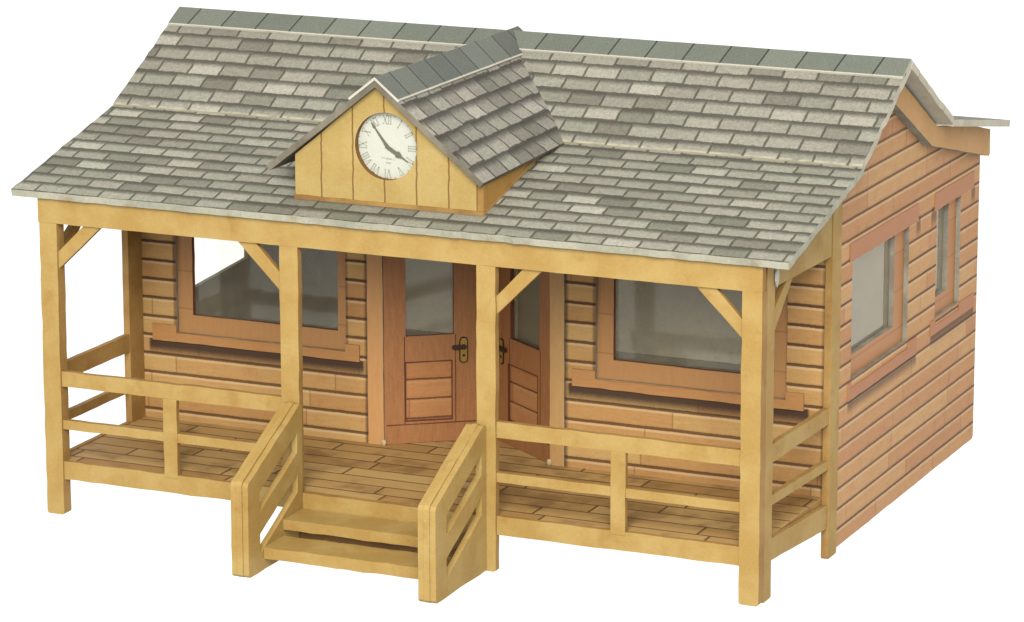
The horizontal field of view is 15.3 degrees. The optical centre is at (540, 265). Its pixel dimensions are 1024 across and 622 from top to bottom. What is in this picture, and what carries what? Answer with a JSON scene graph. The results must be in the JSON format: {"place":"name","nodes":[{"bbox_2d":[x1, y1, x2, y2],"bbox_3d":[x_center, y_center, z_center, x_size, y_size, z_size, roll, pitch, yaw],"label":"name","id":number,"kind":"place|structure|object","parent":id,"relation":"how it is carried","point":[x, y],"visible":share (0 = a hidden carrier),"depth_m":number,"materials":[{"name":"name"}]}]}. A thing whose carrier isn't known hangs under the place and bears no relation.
{"place":"outdoors","nodes":[
{"label":"outdoors","id":0,"kind":"place"},
{"bbox_2d":[0,0,1023,621],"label":"ground","id":1,"kind":"structure","parent":0,"point":[942,540],"depth_m":7.48,"materials":[{"name":"white"}]},
{"bbox_2d":[11,7,1009,606],"bbox_3d":[-0.063,0.004,7.120,1.504,0.871,1.455,6,14,23],"label":"pavilion model","id":2,"kind":"object","parent":1,"relation":"on","point":[455,311],"visible":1,"depth_m":6.87},
{"bbox_2d":[152,236,359,361],"bbox_3d":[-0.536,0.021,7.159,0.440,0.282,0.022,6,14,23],"label":"window","id":3,"kind":"structure","parent":2,"relation":"in","point":[189,321],"depth_m":7.20,"materials":[{"name":"brown wood"}]},
{"bbox_2d":[383,256,476,443],"bbox_3d":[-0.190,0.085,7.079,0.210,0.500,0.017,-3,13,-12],"label":"door","id":4,"kind":"structure","parent":2,"relation":"in","point":[430,391],"depth_m":7.10,"materials":[{"name":"brown wood"}]},
{"bbox_2d":[499,267,549,461],"bbox_3d":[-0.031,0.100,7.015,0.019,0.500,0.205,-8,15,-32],"label":"door","id":5,"kind":"structure","parent":2,"relation":"in","point":[524,324],"depth_m":7.03,"materials":[{"name":"brown wood"}]},
{"bbox_2d":[572,277,803,410],"bbox_3d":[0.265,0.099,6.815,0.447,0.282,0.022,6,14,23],"label":"window","id":6,"kind":"structure","parent":2,"relation":"in","point":[608,367],"depth_m":6.86,"materials":[{"name":"brown wood"}]},
{"bbox_2d":[847,203,918,401],"bbox_3d":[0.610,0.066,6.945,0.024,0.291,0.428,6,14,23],"label":"window","id":7,"kind":"structure","parent":2,"relation":"in","point":[878,272],"depth_m":6.98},
{"bbox_2d":[930,171,974,336],"bbox_3d":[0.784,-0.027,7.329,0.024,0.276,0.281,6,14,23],"label":"window","id":8,"kind":"structure","parent":2,"relation":"in","point":[945,199],"depth_m":7.33,"materials":[{"name":"brown wood"}]}
]}

